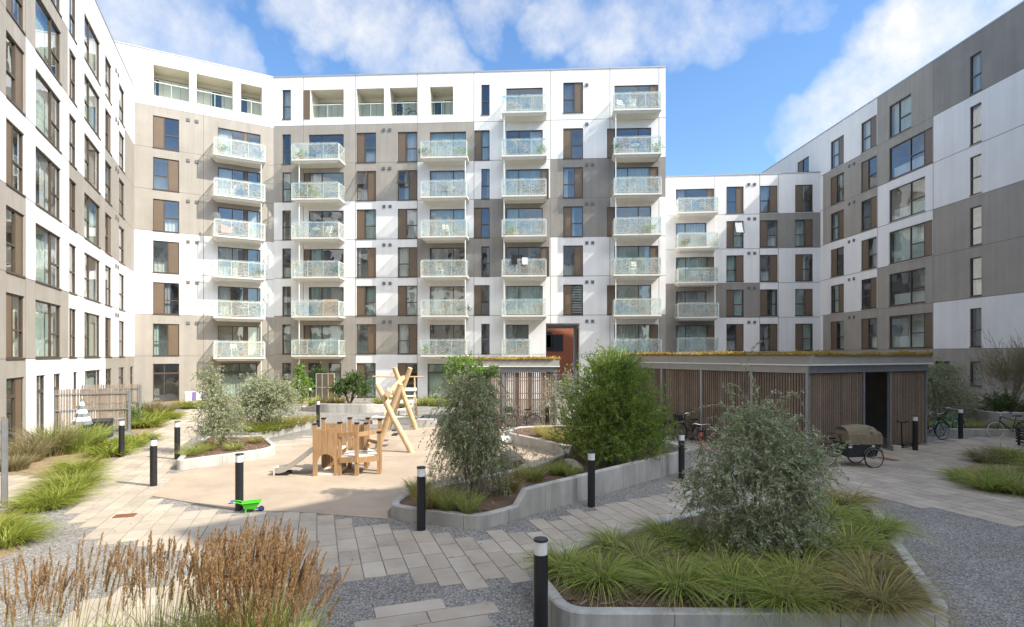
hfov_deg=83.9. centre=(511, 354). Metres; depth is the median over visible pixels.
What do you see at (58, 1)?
window
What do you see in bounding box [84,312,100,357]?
window
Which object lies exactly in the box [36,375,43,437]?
window
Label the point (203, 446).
grass tuft
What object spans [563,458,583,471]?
boulder
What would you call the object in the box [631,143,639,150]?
bistro table
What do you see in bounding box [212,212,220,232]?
satellite dish
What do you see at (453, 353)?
window
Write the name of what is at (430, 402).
perennial clump
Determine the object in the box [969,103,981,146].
window
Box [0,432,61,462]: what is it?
grass tuft
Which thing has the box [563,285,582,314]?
window
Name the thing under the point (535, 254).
window
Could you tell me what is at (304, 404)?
planting bed
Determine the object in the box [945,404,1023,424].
planter
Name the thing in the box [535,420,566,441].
grass tuft
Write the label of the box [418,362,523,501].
silver tree
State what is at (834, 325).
window
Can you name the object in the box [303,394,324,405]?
perennial clump
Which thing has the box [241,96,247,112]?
loggia door
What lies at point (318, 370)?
dark climber
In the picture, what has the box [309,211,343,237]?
window
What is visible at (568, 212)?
window
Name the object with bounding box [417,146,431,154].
potted plant
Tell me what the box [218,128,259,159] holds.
window
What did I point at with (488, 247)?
window
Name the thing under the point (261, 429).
grass tuft
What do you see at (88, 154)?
window
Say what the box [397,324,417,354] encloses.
window
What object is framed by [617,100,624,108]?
folding chair
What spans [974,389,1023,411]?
bush
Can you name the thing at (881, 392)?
bicycle shed
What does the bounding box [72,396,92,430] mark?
parasol
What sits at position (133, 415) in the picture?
hedge shrub
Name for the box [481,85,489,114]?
window
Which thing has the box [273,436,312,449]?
paved strip
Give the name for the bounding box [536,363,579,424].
pale shrub
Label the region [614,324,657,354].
window
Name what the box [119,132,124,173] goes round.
window
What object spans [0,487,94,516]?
grass tuft
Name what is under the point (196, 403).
grass tuft
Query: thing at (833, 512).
grass tuft
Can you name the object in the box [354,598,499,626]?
paved landing
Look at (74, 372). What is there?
window
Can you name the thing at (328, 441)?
play tower
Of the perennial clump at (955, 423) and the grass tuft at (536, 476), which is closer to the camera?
the grass tuft at (536, 476)
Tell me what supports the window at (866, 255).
in the apartment block at (921, 170)
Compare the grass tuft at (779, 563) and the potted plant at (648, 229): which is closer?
the grass tuft at (779, 563)
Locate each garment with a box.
[511,258,516,264]
[522,257,527,264]
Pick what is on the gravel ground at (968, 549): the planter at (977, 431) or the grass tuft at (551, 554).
the planter at (977, 431)
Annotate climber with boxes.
[290,363,314,403]
[308,362,329,394]
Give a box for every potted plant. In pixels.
[215,144,228,153]
[253,268,265,277]
[295,149,308,158]
[295,188,309,197]
[306,188,320,197]
[328,266,342,275]
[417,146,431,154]
[420,344,432,354]
[456,304,470,314]
[457,146,470,155]
[506,224,515,234]
[534,144,546,152]
[610,142,624,152]
[642,222,655,231]
[648,141,664,151]
[681,238,690,246]
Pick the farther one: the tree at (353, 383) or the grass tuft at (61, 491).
the tree at (353, 383)
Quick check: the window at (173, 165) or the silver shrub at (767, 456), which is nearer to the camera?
the silver shrub at (767, 456)
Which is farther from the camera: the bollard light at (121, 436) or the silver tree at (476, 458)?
the bollard light at (121, 436)
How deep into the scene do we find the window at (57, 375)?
24.10 m
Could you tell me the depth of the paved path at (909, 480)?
11.48 m
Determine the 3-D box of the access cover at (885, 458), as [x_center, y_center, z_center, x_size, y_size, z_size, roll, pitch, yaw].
[11.812,3.286,17.909,0.300,0.020,0.600,0,0,-19]
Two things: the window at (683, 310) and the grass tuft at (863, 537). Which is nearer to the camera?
the grass tuft at (863, 537)
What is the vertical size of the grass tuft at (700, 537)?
0.588 m
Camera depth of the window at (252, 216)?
42.96 m
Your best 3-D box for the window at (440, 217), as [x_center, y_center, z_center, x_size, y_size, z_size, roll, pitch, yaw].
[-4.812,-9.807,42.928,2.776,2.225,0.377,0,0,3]
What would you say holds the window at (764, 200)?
in the apartment block at (753, 247)
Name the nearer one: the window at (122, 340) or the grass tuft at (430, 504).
the grass tuft at (430, 504)
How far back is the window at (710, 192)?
48.51 m
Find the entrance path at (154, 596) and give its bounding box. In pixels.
[58,575,315,626]
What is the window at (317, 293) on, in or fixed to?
in the apartment block at (580, 238)
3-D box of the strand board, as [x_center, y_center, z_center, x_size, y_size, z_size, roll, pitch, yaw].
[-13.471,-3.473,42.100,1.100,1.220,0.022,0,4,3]
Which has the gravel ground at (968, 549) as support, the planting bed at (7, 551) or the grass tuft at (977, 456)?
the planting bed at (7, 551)
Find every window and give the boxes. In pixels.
[6,0,25,35]
[6,32,25,115]
[6,119,25,196]
[6,206,25,277]
[6,292,25,359]
[6,377,23,448]
[35,0,61,85]
[35,71,61,153]
[35,147,61,221]
[35,224,61,289]
[35,300,61,358]
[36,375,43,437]
[51,0,61,17]
[54,374,58,432]
[69,0,77,44]
[69,49,77,107]
[69,114,77,169]
[69,179,77,232]
[69,243,77,295]
[69,308,77,357]
[74,372,76,407]
[84,14,100,85]
[84,74,100,139]
[84,133,100,194]
[84,193,100,248]
[84,252,100,302]
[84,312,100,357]
[85,370,98,410]
[105,57,111,105]
[105,109,111,155]
[105,161,111,205]
[105,213,111,256]
[105,265,111,306]
[105,317,111,357]
[106,368,111,410]
[119,85,124,127]
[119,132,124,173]
[119,179,124,219]
[119,226,124,265]
[119,274,124,310]
[119,321,124,356]
[119,367,122,387]
[130,366,131,400]
[153,115,179,151]
[153,157,179,192]
[153,199,179,233]
[153,240,178,273]
[153,282,178,314]
[153,324,179,355]
[153,364,179,401]
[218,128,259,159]
[218,167,259,198]
[218,207,259,237]
[218,247,259,276]
[218,286,259,316]
[218,326,260,355]
[221,363,256,398]
[282,90,290,119]
[282,135,290,164]
[282,173,290,202]
[282,210,290,240]
[282,248,290,278]
[282,286,290,316]
[282,324,290,354]
[283,363,290,379]
[303,325,343,354]
[304,172,343,199]
[304,249,343,277]
[308,363,320,397]
[309,134,343,160]
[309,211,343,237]
[309,287,343,315]
[329,363,340,396]
[356,133,375,162]
[356,209,375,239]
[356,248,375,277]
[356,286,375,315]
[356,324,375,354]
[356,363,375,397]
[357,171,375,200]
[397,132,417,161]
[397,170,417,200]
[397,209,417,238]
[397,247,417,277]
[397,286,417,315]
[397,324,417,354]
[398,363,417,397]
[427,364,455,397]
[429,325,465,354]
[430,132,465,155]
[430,170,465,195]
[430,209,464,235]
[430,248,464,275]
[430,286,464,314]
[474,130,489,160]
[474,208,489,237]
[474,285,489,315]
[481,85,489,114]
[481,169,489,199]
[481,246,489,276]
[481,324,489,354]
[506,88,542,110]
[506,130,542,154]
[506,169,548,198]
[506,208,542,234]
[506,247,548,276]
[506,286,542,314]
[506,325,528,354]
[546,332,551,347]
[546,334,562,350]
[563,82,582,113]
[563,128,582,158]
[563,167,582,197]
[563,206,582,236]
[563,245,582,275]
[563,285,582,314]
[607,128,650,157]
[607,206,650,236]
[607,285,650,314]
[614,85,657,108]
[614,167,657,192]
[614,246,657,273]
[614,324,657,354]
[676,189,713,211]
[676,223,705,246]
[676,257,713,281]
[676,291,705,316]
[676,325,713,350]
[726,187,742,213]
[726,221,743,247]
[726,255,743,281]
[726,290,743,316]
[726,324,742,350]
[760,186,777,212]
[760,220,777,246]
[760,255,777,281]
[760,289,776,315]
[760,324,777,350]
[795,185,812,211]
[795,219,812,246]
[795,254,812,281]
[795,289,812,315]
[795,324,812,350]
[798,156,808,171]
[830,135,843,169]
[830,172,843,205]
[830,209,843,241]
[830,246,843,277]
[830,284,843,313]
[830,321,843,349]
[861,115,876,153]
[861,155,876,192]
[861,196,876,231]
[861,237,876,270]
[861,277,876,309]
[861,318,876,348]
[889,94,910,138]
[889,127,932,180]
[889,177,924,222]
[889,220,932,264]
[889,268,924,306]
[889,312,932,348]
[936,361,949,377]
[969,51,981,95]
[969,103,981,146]
[969,154,981,196]
[969,205,981,246]
[969,257,981,296]
[969,308,981,347]
[971,361,980,386]
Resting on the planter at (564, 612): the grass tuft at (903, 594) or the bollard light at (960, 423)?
the grass tuft at (903, 594)
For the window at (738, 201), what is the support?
in the apartment block at (753, 247)
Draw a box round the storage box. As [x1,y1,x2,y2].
[79,418,113,437]
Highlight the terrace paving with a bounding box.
[0,472,46,509]
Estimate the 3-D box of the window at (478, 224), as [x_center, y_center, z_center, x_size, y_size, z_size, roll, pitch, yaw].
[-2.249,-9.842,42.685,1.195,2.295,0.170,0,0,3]
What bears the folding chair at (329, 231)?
on the apartment block at (580, 238)
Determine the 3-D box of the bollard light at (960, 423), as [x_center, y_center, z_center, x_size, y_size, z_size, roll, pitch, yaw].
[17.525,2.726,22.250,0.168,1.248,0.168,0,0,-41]
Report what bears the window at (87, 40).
in the apartment block at (67, 86)
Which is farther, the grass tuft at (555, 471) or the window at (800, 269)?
the window at (800, 269)
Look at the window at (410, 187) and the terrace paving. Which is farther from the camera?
the window at (410, 187)
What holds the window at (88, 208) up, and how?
in the apartment block at (67, 86)
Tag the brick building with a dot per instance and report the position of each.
(559, 341)
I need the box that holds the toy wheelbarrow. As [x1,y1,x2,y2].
[228,499,263,512]
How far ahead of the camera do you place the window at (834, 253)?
45.62 m
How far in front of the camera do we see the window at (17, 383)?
19.94 m
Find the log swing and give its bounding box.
[374,367,417,456]
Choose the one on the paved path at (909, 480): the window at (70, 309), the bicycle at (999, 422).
the bicycle at (999, 422)
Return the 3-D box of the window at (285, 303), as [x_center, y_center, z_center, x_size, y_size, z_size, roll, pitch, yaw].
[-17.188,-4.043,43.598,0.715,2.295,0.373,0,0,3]
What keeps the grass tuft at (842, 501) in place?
on the planter at (564, 612)
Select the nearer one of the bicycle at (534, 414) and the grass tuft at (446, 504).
the grass tuft at (446, 504)
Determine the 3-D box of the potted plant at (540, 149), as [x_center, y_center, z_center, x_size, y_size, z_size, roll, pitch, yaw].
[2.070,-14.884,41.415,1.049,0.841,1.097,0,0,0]
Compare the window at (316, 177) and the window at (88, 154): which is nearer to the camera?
the window at (88, 154)
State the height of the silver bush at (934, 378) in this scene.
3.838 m
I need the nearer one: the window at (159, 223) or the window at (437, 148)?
the window at (159, 223)
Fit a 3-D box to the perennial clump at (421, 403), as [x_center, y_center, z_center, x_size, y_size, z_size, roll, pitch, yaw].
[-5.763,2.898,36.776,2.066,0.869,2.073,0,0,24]
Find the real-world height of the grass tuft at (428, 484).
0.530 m
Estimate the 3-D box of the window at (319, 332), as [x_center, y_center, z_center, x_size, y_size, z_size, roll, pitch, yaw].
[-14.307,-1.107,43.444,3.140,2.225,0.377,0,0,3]
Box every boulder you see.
[500,450,525,469]
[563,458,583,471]
[567,444,606,459]
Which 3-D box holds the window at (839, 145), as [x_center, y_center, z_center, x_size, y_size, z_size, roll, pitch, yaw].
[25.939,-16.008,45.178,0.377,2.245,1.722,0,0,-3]
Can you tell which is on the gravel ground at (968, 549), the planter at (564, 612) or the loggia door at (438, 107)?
the planter at (564, 612)
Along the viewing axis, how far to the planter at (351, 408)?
32.29 m
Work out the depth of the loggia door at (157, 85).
40.97 m
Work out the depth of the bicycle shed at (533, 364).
25.80 m
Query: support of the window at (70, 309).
in the apartment block at (67, 86)
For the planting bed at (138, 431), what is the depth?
24.97 m
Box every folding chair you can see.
[230,344,238,356]
[246,305,254,316]
[324,226,332,236]
[436,263,443,272]
[441,186,446,195]
[442,224,449,235]
[523,185,528,194]
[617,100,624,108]
[628,99,635,106]
[628,261,635,273]
[703,271,708,279]
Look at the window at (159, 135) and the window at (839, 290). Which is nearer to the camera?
the window at (159, 135)
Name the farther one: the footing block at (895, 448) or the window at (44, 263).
the window at (44, 263)
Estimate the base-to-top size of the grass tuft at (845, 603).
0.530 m
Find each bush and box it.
[226,368,312,430]
[546,333,683,469]
[927,355,988,421]
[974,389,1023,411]
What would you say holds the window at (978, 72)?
in the apartment block at (921, 170)
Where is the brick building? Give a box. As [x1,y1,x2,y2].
[546,328,572,384]
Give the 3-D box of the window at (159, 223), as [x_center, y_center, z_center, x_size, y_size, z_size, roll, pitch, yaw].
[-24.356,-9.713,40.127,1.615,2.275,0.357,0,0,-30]
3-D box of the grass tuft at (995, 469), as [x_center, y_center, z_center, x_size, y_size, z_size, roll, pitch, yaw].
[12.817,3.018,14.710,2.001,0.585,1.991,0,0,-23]
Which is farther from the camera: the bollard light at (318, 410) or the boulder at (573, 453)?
the bollard light at (318, 410)
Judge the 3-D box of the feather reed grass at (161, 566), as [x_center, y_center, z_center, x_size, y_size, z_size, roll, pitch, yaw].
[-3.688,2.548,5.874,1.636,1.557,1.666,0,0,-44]
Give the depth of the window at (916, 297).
37.79 m
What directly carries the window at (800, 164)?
in the apartment block at (921, 170)
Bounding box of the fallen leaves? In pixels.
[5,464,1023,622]
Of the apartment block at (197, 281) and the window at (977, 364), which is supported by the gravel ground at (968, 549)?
the apartment block at (197, 281)
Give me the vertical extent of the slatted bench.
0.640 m
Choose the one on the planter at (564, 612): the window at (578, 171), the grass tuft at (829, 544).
the grass tuft at (829, 544)
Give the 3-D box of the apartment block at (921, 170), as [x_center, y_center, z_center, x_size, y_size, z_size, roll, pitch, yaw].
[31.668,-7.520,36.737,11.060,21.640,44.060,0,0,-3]
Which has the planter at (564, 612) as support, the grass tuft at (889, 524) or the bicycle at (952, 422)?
the grass tuft at (889, 524)
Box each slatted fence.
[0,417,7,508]
[54,388,130,431]
[81,384,141,420]
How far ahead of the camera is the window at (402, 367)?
43.02 m
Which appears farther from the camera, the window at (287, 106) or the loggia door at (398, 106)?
the loggia door at (398, 106)
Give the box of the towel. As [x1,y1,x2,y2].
[221,224,231,233]
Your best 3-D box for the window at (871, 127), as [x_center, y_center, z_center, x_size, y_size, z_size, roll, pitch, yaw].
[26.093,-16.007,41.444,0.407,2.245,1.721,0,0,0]
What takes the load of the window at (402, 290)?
in the apartment block at (580, 238)
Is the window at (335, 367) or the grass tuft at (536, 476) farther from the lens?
the window at (335, 367)
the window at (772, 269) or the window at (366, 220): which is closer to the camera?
the window at (366, 220)
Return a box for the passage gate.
[547,374,576,397]
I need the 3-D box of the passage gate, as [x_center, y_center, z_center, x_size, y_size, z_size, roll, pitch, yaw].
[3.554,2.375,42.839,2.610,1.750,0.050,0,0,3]
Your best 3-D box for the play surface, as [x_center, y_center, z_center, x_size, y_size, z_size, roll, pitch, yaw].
[-3.465,3.299,19.463,10.911,0.030,15.824,0,0,35]
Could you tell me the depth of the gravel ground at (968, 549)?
9.04 m
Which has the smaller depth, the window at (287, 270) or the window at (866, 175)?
the window at (866, 175)
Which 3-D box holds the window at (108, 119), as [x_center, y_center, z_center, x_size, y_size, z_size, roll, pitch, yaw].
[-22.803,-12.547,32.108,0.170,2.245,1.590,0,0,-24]
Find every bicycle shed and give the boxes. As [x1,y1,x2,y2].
[456,355,560,426]
[621,349,933,456]
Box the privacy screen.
[316,373,334,400]
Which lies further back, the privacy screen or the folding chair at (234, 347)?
the folding chair at (234, 347)
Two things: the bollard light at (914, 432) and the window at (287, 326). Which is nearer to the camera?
the bollard light at (914, 432)
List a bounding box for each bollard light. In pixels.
[118,419,124,456]
[150,438,157,486]
[174,421,179,459]
[235,453,243,510]
[316,400,319,426]
[417,466,425,530]
[533,536,547,626]
[545,402,548,424]
[587,451,594,507]
[678,433,684,478]
[912,415,917,450]
[958,408,962,438]
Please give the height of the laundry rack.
0.918 m
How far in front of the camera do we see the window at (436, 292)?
43.14 m
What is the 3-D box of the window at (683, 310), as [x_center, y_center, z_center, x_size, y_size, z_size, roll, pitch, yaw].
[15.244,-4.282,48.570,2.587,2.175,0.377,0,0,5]
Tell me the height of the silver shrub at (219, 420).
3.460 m
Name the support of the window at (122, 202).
in the apartment block at (67, 86)
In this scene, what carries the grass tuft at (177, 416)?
on the planting bed at (138, 431)
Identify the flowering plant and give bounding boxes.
[414,460,461,497]
[501,444,566,470]
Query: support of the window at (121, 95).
in the apartment block at (67, 86)
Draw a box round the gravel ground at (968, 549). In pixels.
[0,385,1023,626]
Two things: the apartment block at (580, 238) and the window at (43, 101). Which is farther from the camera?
the apartment block at (580, 238)
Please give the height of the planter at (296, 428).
0.352 m
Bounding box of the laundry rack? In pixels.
[184,391,206,401]
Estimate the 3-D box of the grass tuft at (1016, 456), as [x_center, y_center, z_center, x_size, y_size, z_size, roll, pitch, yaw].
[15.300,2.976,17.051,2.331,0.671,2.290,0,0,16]
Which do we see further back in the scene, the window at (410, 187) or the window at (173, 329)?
the window at (410, 187)
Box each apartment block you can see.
[0,0,134,455]
[114,40,273,401]
[273,66,665,398]
[666,172,820,352]
[762,1,1023,406]
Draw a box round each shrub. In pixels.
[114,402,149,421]
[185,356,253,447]
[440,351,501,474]
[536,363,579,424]
[666,340,854,567]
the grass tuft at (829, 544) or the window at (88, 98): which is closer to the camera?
the grass tuft at (829, 544)
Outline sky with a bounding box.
[96,0,1023,175]
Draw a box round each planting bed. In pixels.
[0,458,98,500]
[0,511,24,558]
[8,453,113,474]
[130,411,189,434]
[168,398,306,405]
[950,460,1023,496]
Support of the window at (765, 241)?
in the apartment block at (753, 247)
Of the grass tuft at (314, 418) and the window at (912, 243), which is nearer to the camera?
the grass tuft at (314, 418)
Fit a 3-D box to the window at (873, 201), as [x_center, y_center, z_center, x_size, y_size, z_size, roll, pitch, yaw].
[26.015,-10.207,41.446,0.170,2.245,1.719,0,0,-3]
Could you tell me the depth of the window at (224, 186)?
42.22 m
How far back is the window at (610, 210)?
42.18 m
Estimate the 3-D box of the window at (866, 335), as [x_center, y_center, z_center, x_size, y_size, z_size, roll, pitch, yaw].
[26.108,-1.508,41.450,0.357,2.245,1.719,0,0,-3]
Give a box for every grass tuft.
[0,414,91,456]
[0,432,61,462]
[0,449,41,471]
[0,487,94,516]
[0,505,54,535]
[0,511,73,553]
[2,474,116,514]
[10,458,129,494]
[27,421,116,454]
[30,451,125,479]
[51,420,117,449]
[69,441,149,458]
[89,435,134,449]
[95,433,162,449]
[114,410,178,427]
[116,405,185,421]
[116,429,172,440]
[131,398,166,414]
[147,410,190,419]
[148,400,180,413]
[171,399,192,408]
[173,444,205,456]
[177,400,206,408]
[179,440,219,453]
[183,400,221,409]
[190,438,224,449]
[219,439,246,450]
[240,418,283,433]
[243,433,270,443]
[252,418,292,431]
[268,416,303,428]
[280,414,316,425]
[289,411,322,422]
[401,476,437,496]
[403,478,455,509]
[430,483,469,510]
[450,488,488,513]
[489,467,531,493]
[502,535,616,589]
[509,464,532,479]
[516,462,551,481]
[528,540,661,616]
[530,422,551,436]
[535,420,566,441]
[542,455,574,475]
[552,431,576,444]
[558,461,587,476]
[572,516,654,560]
[589,527,692,576]
[593,540,766,626]
[620,508,708,554]
[640,511,766,573]
[651,550,817,626]
[669,538,776,582]
[707,551,875,626]
[728,539,860,599]
[767,520,894,564]
[769,556,921,626]
[787,491,895,531]
[791,515,933,568]
[795,549,988,626]
[805,536,957,599]
[808,480,899,512]
[820,500,943,548]
[930,461,994,483]
[935,463,1023,492]
[951,445,1020,463]
[965,437,1023,460]
[966,461,1023,481]
[978,470,1023,496]
[985,444,1023,464]
[1000,454,1023,468]
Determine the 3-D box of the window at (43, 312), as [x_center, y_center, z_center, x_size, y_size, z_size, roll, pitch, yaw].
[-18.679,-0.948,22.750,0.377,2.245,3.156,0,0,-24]
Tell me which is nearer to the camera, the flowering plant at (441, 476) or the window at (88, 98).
the flowering plant at (441, 476)
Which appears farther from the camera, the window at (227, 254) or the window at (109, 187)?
the window at (227, 254)
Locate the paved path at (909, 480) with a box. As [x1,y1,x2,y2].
[63,408,1023,590]
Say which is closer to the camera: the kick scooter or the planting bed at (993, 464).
the planting bed at (993, 464)
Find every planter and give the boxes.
[177,435,275,469]
[197,416,310,437]
[301,403,412,412]
[391,440,692,528]
[506,425,614,454]
[533,503,947,626]
[927,413,1023,436]
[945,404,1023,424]
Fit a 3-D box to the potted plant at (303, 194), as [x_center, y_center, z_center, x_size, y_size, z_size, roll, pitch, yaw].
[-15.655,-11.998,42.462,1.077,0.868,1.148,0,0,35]
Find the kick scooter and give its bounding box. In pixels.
[896,420,911,447]
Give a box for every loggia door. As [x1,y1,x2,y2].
[155,79,159,95]
[211,90,222,108]
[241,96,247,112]
[396,101,402,115]
[434,100,443,114]
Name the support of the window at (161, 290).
in the apartment block at (197, 281)
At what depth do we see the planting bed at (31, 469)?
17.51 m
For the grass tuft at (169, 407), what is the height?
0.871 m
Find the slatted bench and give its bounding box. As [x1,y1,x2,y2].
[1016,427,1023,444]
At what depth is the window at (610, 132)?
42.18 m
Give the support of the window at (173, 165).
in the apartment block at (197, 281)
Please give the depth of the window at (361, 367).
43.24 m
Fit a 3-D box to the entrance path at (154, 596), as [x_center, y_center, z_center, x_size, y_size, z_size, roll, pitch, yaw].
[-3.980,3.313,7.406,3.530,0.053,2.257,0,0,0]
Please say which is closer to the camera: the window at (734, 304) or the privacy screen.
the privacy screen
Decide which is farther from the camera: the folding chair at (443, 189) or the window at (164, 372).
the folding chair at (443, 189)
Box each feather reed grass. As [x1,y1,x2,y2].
[0,531,142,626]
[68,526,228,626]
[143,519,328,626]
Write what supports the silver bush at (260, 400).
in the planter at (296, 428)
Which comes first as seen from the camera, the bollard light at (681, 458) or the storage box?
the bollard light at (681, 458)
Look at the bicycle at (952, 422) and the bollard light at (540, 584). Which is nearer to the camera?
the bollard light at (540, 584)
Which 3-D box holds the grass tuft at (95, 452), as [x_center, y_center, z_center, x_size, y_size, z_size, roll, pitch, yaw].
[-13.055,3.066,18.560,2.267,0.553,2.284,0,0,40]
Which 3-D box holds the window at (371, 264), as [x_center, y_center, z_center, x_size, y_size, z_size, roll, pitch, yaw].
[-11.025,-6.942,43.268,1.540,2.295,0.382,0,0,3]
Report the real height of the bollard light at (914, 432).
1.248 m
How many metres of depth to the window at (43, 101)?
23.13 m
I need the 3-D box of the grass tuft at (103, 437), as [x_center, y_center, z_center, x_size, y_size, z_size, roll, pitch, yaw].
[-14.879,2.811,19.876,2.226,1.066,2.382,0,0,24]
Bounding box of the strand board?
[322,299,336,315]
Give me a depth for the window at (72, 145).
26.23 m
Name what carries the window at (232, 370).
in the apartment block at (197, 281)
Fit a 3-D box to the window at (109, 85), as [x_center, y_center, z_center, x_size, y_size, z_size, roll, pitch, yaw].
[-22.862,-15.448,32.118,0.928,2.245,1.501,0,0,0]
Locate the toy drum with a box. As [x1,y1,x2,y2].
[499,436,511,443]
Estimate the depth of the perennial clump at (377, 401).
34.18 m
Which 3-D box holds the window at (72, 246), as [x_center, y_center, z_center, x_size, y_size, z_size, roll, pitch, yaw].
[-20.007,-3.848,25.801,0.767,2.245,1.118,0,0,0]
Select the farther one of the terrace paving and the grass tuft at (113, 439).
the grass tuft at (113, 439)
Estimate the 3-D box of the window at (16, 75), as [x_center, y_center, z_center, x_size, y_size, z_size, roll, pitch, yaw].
[-17.137,-9.648,19.596,0.170,2.245,1.714,0,0,-24]
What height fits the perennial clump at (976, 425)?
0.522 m
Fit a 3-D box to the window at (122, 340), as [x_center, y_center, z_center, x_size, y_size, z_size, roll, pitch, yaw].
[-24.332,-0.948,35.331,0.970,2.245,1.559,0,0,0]
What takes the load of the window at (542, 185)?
in the apartment block at (580, 238)
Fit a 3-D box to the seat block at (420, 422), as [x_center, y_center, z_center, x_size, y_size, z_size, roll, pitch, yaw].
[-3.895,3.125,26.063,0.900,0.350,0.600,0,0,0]
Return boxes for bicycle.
[395,104,416,115]
[502,405,541,429]
[654,410,675,438]
[673,413,705,443]
[691,423,711,458]
[817,424,883,467]
[927,412,949,439]
[933,407,964,436]
[986,411,1023,438]
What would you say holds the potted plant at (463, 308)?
on the apartment block at (580, 238)
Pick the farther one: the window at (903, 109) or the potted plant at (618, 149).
the potted plant at (618, 149)
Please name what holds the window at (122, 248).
in the apartment block at (67, 86)
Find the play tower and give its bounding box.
[273,417,382,475]
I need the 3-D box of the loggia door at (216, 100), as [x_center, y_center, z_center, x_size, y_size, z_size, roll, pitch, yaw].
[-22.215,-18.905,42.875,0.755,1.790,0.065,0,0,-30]
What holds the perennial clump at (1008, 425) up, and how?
on the planter at (977, 431)
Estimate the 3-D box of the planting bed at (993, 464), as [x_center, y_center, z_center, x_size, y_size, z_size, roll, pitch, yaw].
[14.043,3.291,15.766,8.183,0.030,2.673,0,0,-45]
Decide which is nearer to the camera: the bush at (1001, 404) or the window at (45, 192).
the window at (45, 192)
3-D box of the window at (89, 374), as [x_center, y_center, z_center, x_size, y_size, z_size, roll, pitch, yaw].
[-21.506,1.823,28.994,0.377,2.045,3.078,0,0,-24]
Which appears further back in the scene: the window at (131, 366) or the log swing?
the window at (131, 366)
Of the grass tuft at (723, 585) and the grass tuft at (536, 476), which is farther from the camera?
the grass tuft at (536, 476)
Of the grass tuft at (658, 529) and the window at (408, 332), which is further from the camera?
the window at (408, 332)
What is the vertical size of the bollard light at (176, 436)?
1.248 m
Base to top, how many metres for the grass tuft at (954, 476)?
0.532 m
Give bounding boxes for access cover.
[112,513,136,517]
[875,457,899,460]
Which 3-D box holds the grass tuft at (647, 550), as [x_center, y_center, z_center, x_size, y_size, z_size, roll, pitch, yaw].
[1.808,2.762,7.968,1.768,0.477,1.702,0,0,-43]
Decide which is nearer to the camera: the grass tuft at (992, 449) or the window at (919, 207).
the grass tuft at (992, 449)
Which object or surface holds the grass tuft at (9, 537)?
on the planting bed at (7, 551)
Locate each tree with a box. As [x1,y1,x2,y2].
[326,369,374,403]
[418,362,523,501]
[961,326,1023,410]
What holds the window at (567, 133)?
in the apartment block at (580, 238)
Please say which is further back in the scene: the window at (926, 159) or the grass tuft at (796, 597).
the window at (926, 159)
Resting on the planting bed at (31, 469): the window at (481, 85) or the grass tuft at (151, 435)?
the grass tuft at (151, 435)
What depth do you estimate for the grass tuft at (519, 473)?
13.94 m
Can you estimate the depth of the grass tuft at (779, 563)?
7.45 m
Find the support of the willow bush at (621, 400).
on the planter at (548, 491)
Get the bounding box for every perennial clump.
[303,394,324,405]
[310,395,340,403]
[326,394,350,403]
[370,395,390,403]
[411,394,433,405]
[422,393,445,405]
[927,417,934,426]
[939,418,973,427]
[957,416,993,427]
[983,418,1023,428]
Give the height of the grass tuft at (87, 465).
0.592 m
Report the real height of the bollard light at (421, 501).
1.248 m
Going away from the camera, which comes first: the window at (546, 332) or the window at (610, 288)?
the window at (610, 288)
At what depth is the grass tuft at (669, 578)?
6.94 m
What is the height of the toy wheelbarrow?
0.247 m
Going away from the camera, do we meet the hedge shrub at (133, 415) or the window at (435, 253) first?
the hedge shrub at (133, 415)
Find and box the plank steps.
[371,376,424,423]
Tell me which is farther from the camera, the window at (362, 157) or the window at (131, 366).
the window at (362, 157)
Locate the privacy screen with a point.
(324, 381)
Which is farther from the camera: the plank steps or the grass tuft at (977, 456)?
the plank steps
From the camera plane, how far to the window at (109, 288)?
32.74 m
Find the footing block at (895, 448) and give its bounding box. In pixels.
[889,445,901,450]
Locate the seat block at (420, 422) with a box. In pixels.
[416,418,437,426]
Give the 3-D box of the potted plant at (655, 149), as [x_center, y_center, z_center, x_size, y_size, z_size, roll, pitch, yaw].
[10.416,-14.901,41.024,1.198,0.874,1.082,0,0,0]
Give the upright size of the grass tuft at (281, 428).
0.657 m
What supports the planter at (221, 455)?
on the gravel ground at (968, 549)
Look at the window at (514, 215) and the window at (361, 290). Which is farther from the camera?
the window at (361, 290)
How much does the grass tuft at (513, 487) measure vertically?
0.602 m
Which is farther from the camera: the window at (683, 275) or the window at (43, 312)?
the window at (683, 275)
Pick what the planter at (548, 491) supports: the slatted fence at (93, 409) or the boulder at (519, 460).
the boulder at (519, 460)
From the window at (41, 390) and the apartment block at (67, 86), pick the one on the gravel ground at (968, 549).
the apartment block at (67, 86)
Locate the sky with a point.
(749, 83)
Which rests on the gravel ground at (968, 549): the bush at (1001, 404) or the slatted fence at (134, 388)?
the slatted fence at (134, 388)
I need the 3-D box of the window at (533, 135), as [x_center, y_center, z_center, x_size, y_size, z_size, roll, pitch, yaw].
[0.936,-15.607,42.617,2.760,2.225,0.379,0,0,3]
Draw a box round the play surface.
[152,425,555,519]

